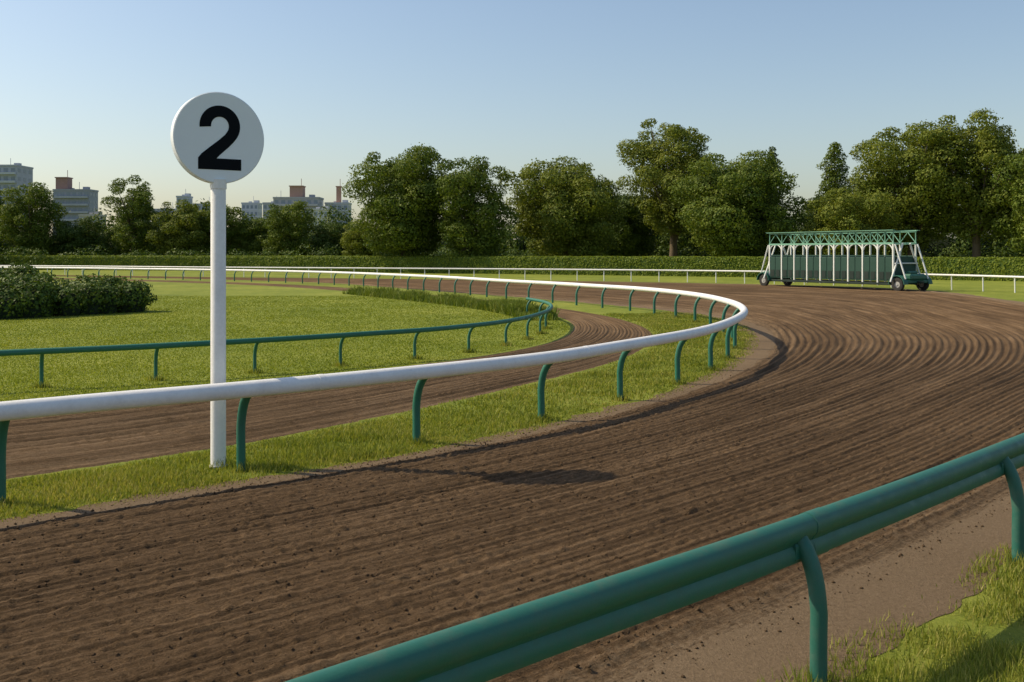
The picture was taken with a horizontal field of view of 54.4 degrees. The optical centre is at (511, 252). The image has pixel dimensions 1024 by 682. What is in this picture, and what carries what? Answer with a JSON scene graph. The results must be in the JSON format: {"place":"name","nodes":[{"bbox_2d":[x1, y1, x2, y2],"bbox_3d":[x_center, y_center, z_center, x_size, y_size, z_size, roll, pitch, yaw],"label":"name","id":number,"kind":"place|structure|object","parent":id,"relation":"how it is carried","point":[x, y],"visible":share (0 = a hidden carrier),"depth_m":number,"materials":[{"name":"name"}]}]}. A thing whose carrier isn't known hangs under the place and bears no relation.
{"place":"outdoors","nodes":[
{"label":"outdoors","id":0,"kind":"place"},
{"bbox_2d":[0,158,33,235],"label":"building","id":1,"kind":"structure","parent":0,"point":[23,175],"depth_m":413.73,"materials":[{"name":"grey concrete"}]},
{"bbox_2d":[0,172,15,206],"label":"balconies","id":2,"kind":"structure","parent":1,"relation":"attached to","point":[7,181],"depth_m":411.85,"materials":[{"name":"grey concrete"}]},
{"bbox_2d":[0,168,31,205],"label":"windows","id":3,"kind":"structure","parent":1,"relation":"attached to","point":[12,177],"depth_m":412.93,"materials":[{"name":"grey glass"}]},
{"bbox_2d":[52,182,98,230],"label":"walls","id":4,"kind":"structure","parent":0,"point":[89,191],"depth_m":415.50,"materials":[{"name":"grey concrete"}]},
{"bbox_2d":[55,170,72,188],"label":"roof tower","id":5,"kind":"structure","parent":4,"relation":"on","point":[63,182],"depth_m":417.75,"materials":[{"name":"red brick"}]},
{"bbox_2d":[53,196,87,227],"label":"balconies","id":6,"kind":"structure","parent":4,"relation":"attached to","point":[72,205],"depth_m":414.35,"materials":[{"name":"grey concrete"}]},
{"bbox_2d":[54,192,96,225],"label":"windows","id":7,"kind":"structure","parent":4,"relation":"attached to","point":[73,201],"depth_m":415.43,"materials":[{"name":"grey glass"}]},
{"bbox_2d":[78,206,106,222],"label":"walls","id":8,"kind":"structure","parent":0,"point":[88,215],"depth_m":376.00,"materials":[{"name":"grey concrete"}]},
{"bbox_2d":[176,189,192,210],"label":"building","id":9,"kind":"structure","parent":0,"point":[187,196],"depth_m":446.50,"materials":[{"name":"grey concrete"}]},
{"bbox_2d":[193,202,210,211],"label":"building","id":10,"kind":"structure","parent":0,"point":[200,204],"depth_m":455.50,"materials":[{"name":"grey concrete"}]},
{"bbox_2d":[241,196,262,220],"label":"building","id":11,"kind":"structure","parent":0,"point":[253,203],"depth_m":486.00,"materials":[{"name":"grey concrete"}]},
{"bbox_2d":[242,205,261,219],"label":"windows","id":12,"kind":"structure","parent":11,"relation":"attached to","point":[243,206],"depth_m":485.93,"materials":[{"name":"grey glass"}]},
{"bbox_2d":[262,196,276,217],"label":"walls","id":13,"kind":"structure","parent":0,"point":[267,204],"depth_m":465.50,"materials":[{"name":"grey concrete"}]},
{"bbox_2d":[0,295,569,401],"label":"lawn grass","id":14,"kind":"structure","parent":0,"point":[165,367],"depth_m":28.32,"materials":[{"name":"green plant"}]},
{"bbox_2d":[273,195,323,221],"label":"walls","id":15,"kind":"structure","parent":0,"point":[312,198],"depth_m":415.00,"materials":[{"name":"concrete"}]},
{"bbox_2d":[274,204,317,211],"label":"balconies","id":16,"kind":"structure","parent":15,"relation":"attached to","point":[291,205],"depth_m":413.85,"materials":[{"name":"concrete"}]},
{"bbox_2d":[289,179,305,196],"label":"roof tower","id":17,"kind":"structure","parent":15,"relation":"on","point":[297,190],"depth_m":417.52,"materials":[{"name":"brick"}]},
{"bbox_2d":[275,200,321,224],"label":"windows","id":18,"kind":"structure","parent":15,"relation":"attached to","point":[289,201],"depth_m":414.93,"materials":[{"name":"grey glass"}]},
{"bbox_2d":[308,201,332,224],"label":"walls","id":19,"kind":"structure","parent":0,"point":[317,209],"depth_m":396.00,"materials":[{"name":"grey concrete"}]},
{"bbox_2d":[310,212,331,230],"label":"windows","id":20,"kind":"structure","parent":19,"relation":"attached to","point":[319,215],"depth_m":395.93,"materials":[{"name":"grey glass"}]},
{"bbox_2d":[6,278,652,478],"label":"dirt track","id":21,"kind":"structure","parent":0,"point":[44,445],"depth_m":15.05,"materials":[{"name":"brown soil"}]},
{"bbox_2d":[324,200,351,222],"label":"walls","id":22,"kind":"structure","parent":0,"point":[343,203],"depth_m":426.00,"materials":[{"name":"grey concrete"}]},
{"bbox_2d":[336,186,341,201],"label":"roof tower","id":23,"kind":"structure","parent":22,"relation":"on","point":[338,195],"depth_m":429.14,"materials":[{"name":"concrete"}]},
{"bbox_2d":[332,206,346,224],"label":"windows","id":24,"kind":"structure","parent":22,"relation":"attached to","point":[345,207],"depth_m":425.93,"materials":[{"name":"grey glass"}]},
{"bbox_2d":[0,270,1023,681],"bbox_3d":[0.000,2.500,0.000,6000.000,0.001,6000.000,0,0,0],"label":"ground","id":25,"kind":"structure","parent":0,"point":[1004,290],"depth_m":30.93,"materials":[{"name":"green plant"}]},
{"bbox_2d":[0,191,12,250],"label":"broadleaf tree","id":26,"kind":"object","parent":25,"relation":"on","point":[2,203],"visible":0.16,"depth_m":162.69,"materials":[{"name":"green plant"}]},
{"bbox_2d":[0,263,57,284],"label":"azalea shrubs","id":27,"kind":"object","parent":25,"relation":"on","point":[20,270],"visible":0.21,"depth_m":49.75,"materials":[{"name":"green plant"}]},
{"bbox_2d":[0,182,67,255],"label":"broadleaf tree","id":28,"kind":"object","parent":25,"relation":"on","point":[31,218],"visible":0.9,"depth_m":156.09,"materials":[{"name":"green plant"}]},
{"bbox_2d":[0,272,157,318],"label":"azalea shrubs","id":29,"kind":"object","parent":25,"relation":"on","point":[27,298],"visible":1,"depth_m":39.83,"materials":[{"name":"green plant"}]},
{"bbox_2d":[49,217,113,254],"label":"broadleaf tree","id":30,"kind":"object","parent":25,"relation":"on","point":[78,235],"visible":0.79,"depth_m":158.38,"materials":[{"name":"green plant"}]},
{"bbox_2d":[100,174,159,254],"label":"broadleaf tree","id":31,"kind":"object","parent":25,"relation":"on","point":[135,230],"visible":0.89,"depth_m":158.61,"materials":[{"name":"green plant"}]},
{"bbox_2d":[145,199,210,255],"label":"broadleaf tree","id":32,"kind":"object","parent":25,"relation":"on","point":[180,223],"visible":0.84,"depth_m":155.81,"materials":[{"name":"green plant"}]},
{"bbox_2d":[170,92,263,467],"bbox_3d":[-3.440,0.335,11.660,1.073,4.430,0.199,0,0,-32],"label":"distance marker sign","id":33,"kind":"object","parent":25,"relation":"on","point":[217,141],"visible":0.98,"depth_m":11.59,"materials":[{"name":"white metal"}]},
{"bbox_2d":[192,200,245,255],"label":"broadleaf tree","id":34,"kind":"object","parent":25,"relation":"on","point":[230,219],"visible":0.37,"depth_m":160.14,"materials":[{"name":"green plant"}]},
{"bbox_2d":[229,215,270,255],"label":"broadleaf tree","id":35,"kind":"object","parent":25,"relation":"on","point":[253,231],"visible":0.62,"depth_m":160.87,"materials":[{"name":"green plant"}]},
{"bbox_2d":[0,297,552,386],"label":"green inner railing","id":36,"kind":"object","parent":25,"relation":"on","point":[41,352],"visible":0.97,"depth_m":20.77,"materials":[{"name":"metal"}]},
{"bbox_2d":[261,200,315,255],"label":"broadleaf tree","id":37,"kind":"object","parent":25,"relation":"on","point":[286,228],"visible":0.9,"depth_m":156.01,"materials":[{"name":"green plant"}]},
{"bbox_2d":[308,221,349,255],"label":"broadleaf tree","id":38,"kind":"object","parent":25,"relation":"on","point":[331,236],"visible":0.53,"depth_m":158.20,"materials":[{"name":"green plant"}]},
{"bbox_2d":[340,220,382,256],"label":"broadleaf tree","id":39,"kind":"object","parent":25,"relation":"on","point":[354,246],"visible":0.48,"depth_m":148.19,"materials":[{"name":"green plant"}]},
{"bbox_2d":[0,266,747,503],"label":"white track railing","id":40,"kind":"object","parent":25,"relation":"on","point":[245,391],"visible":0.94,"depth_m":12.91,"materials":[{"name":"metal"}]},
{"bbox_2d":[0,278,778,528],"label":"sandy verge","id":41,"kind":"structure","parent":25,"relation":"on","point":[766,343],"depth_m":13.33,"materials":[{"name":"green plant"}]},
{"bbox_2d":[339,142,455,255],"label":"broadleaf tree","id":42,"kind":"object","parent":25,"relation":"on","point":[401,217],"visible":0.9,"depth_m":126.22,"materials":[{"name":"green plant"}]},
{"bbox_2d":[342,285,560,320],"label":"tall weeds","id":43,"kind":"object","parent":25,"relation":"on","point":[514,308],"visible":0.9,"depth_m":46.88,"materials":[{"name":"green plant"}]},
{"bbox_2d":[420,155,520,256],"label":"broadleaf tree","id":44,"kind":"object","parent":25,"relation":"on","point":[466,223],"visible":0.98,"depth_m":122.77,"materials":[{"name":"green plant"}]},
{"bbox_2d":[0,275,1023,681],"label":"dirt racetrack","id":45,"kind":"structure","parent":25,"relation":"on","point":[836,335],"depth_m":9.25,"materials":[{"name":"brown soil"}]},
{"bbox_2d":[757,230,932,290],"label":"starting gate","id":46,"kind":"structure","parent":45,"relation":"on","point":[899,272],"depth_m":68.06,"materials":[{"name":"green metal"}]},
{"bbox_2d":[770,255,915,280],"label":"stall doors and partitions","id":47,"kind":"structure","parent":46,"relation":"in","point":[855,261],"depth_m":68.18,"materials":[{"name":"white metal"}]},
{"bbox_2d":[0,255,1023,280],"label":"clipped hedge","id":48,"kind":"object","parent":25,"relation":"on","point":[1003,266],"visible":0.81,"depth_m":117.38,"materials":[{"name":"green plant"}]},
{"bbox_2d":[0,360,1023,681],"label":"dirt clods","id":49,"kind":"object","parent":25,"relation":"on","point":[508,516],"visible":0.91,"depth_m":9.20,"materials":[{"name":"brown soil"}]},
{"bbox_2d":[0,198,1023,266],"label":"distant woodland","id":50,"kind":"object","parent":25,"relation":"on","point":[687,249],"visible":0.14,"depth_m":153.12,"materials":[{"name":"green plant"}]},
{"bbox_2d":[0,315,1023,681],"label":"grass tufts","id":51,"kind":"object","parent":25,"relation":"on","point":[416,357],"visible":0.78,"depth_m":14.83,"materials":[{"name":"green plant"}]},
{"bbox_2d":[0,265,1023,292],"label":"white outer railing","id":52,"kind":"object","parent":25,"relation":"on","point":[744,271],"visible":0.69,"depth_m":92.90,"materials":[{"name":"metal"}]},
{"bbox_2d":[0,233,1023,256],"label":"woodland thicket","id":53,"kind":"object","parent":25,"relation":"on","point":[946,242],"visible":0.02,"depth_m":156.15,"materials":[{"name":"green plant"}]},
{"bbox_2d":[497,155,627,255],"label":"broadleaf tree","id":54,"kind":"object","parent":25,"relation":"on","point":[558,213],"visible":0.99,"depth_m":128.50,"materials":[{"name":"green plant"}]},
{"bbox_2d":[598,193,667,255],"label":"broadleaf tree","id":55,"kind":"object","parent":25,"relation":"on","point":[634,236],"visible":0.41,"depth_m":146.84,"materials":[{"name":"green plant"}]},
{"bbox_2d":[285,433,1023,681],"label":"green outer railing","id":56,"kind":"object","parent":25,"relation":"on","point":[493,645],"visible":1,"depth_m":5.03,"materials":[{"name":"metal"}]},
{"bbox_2d":[616,118,722,255],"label":"broadleaf tree","id":57,"kind":"object","parent":25,"relation":"on","point":[666,169],"visible":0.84,"depth_m":138.94,"materials":[{"name":"green plant"}]},
{"bbox_2d":[667,150,807,256],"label":"broadleaf tree","id":58,"kind":"object","parent":25,"relation":"on","point":[732,208],"visible":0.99,"depth_m":124.12,"materials":[{"name":"green plant"}]},
{"bbox_2d":[749,146,801,256],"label":"cypress tree","id":59,"kind":"object","parent":25,"relation":"on","point":[787,241],"visible":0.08,"depth_m":144.40,"materials":[{"name":"green plant"}]},
{"bbox_2d":[612,287,1023,681],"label":"sandy shoulder","id":60,"kind":"object","parent":25,"relation":"on","point":[913,577],"visible":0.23,"depth_m":6.93},
{"bbox_2d":[798,142,882,254],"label":"cedar tree","id":61,"kind":"object","parent":25,"relation":"on","point":[834,172],"visible":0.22,"depth_m":144.42,"materials":[{"name":"green plant"}]},
{"bbox_2d":[802,186,902,254],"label":"broadleaf tree","id":62,"kind":"object","parent":25,"relation":"on","point":[840,214],"visible":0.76,"depth_m":119.59,"materials":[{"name":"green plant"}]},
{"bbox_2d":[757,538,1023,681],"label":"bank grass","id":63,"kind":"structure","parent":25,"relation":"on","point":[1017,577],"depth_m":6.24,"materials":[{"name":"green plant"}]},
{"bbox_2d":[846,119,985,255],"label":"broadleaf tree","id":64,"kind":"object","parent":25,"relation":"on","point":[916,206],"visible":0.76,"depth_m":122.89,"materials":[{"name":"green plant"}]},
{"bbox_2d":[919,107,1023,256],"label":"broadleaf tree","id":65,"kind":"object","parent":25,"relation":"on","point":[991,143],"visible":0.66,"depth_m":119.75,"materials":[{"name":"green plant"}]},
{"bbox_2d":[988,153,1023,250],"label":"broadleaf tree","id":66,"kind":"object","parent":25,"relation":"on","point":[1017,198],"visible":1,"depth_m":114.54,"materials":[{"name":"green plant"}]},
{"bbox_2d":[0,0,1023,239],"label":"sky","id":67,"kind":"structure","parent":0,"point":[93,90],"materials":[{"name":"blue"}]}
]}

